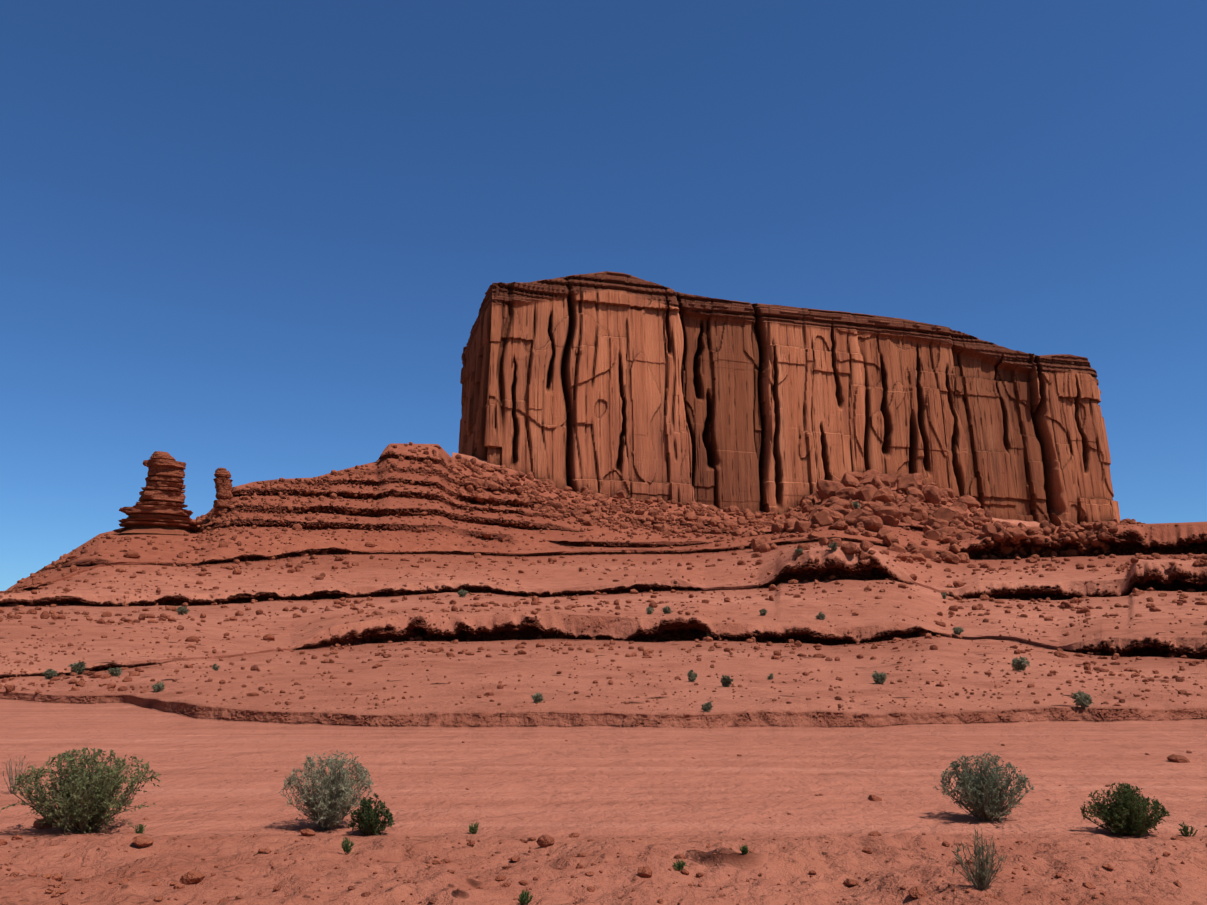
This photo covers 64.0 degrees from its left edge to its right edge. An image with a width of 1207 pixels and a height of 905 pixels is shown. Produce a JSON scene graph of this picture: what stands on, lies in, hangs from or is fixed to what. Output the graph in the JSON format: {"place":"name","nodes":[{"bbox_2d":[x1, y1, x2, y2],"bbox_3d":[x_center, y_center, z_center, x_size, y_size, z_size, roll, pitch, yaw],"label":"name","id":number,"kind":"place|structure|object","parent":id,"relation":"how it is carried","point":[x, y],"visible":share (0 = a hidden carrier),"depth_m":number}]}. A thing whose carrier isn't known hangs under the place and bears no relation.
{"place":"outdoors","nodes":[
{"label":"outdoors","id":0,"kind":"place"},
{"bbox_2d":[0,443,1206,904],"bbox_3d":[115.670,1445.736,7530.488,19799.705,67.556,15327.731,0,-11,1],"label":"terrain","id":1,"kind":"structure","parent":0,"point":[560,765],"depth_m":20.72},
{"bbox_2d":[114,451,202,534],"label":"hoodoo rock","id":2,"kind":"object","parent":1,"relation":"on","point":[159,506],"visible":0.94,"depth_m":180.23},
{"bbox_2d":[213,468,235,519],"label":"rock pillar","id":3,"kind":"structure","parent":1,"relation":"on","point":[223,488],"depth_m":195.44},
{"bbox_2d":[0,501,1197,904],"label":"bushes","id":4,"kind":"object","parent":1,"relation":"on","point":[84,799],"visible":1,"depth_m":8.76},
{"bbox_2d":[0,442,1206,904],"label":"rocks","id":5,"kind":"object","parent":1,"relation":"on","point":[976,523],"visible":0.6,"depth_m":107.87},
{"bbox_2d":[458,271,1120,525],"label":"butte","id":6,"kind":"object","parent":1,"relation":"on","point":[611,384],"visible":0.73,"depth_m":362.96},
{"bbox_2d":[558,469,1028,564],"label":"rocks","id":7,"kind":"object","parent":1,"relation":"on","point":[836,496],"visible":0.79,"depth_m":234.09},
{"bbox_2d":[0,0,1206,590],"label":"sky","id":8,"kind":"structure","parent":0,"point":[255,240]}
]}

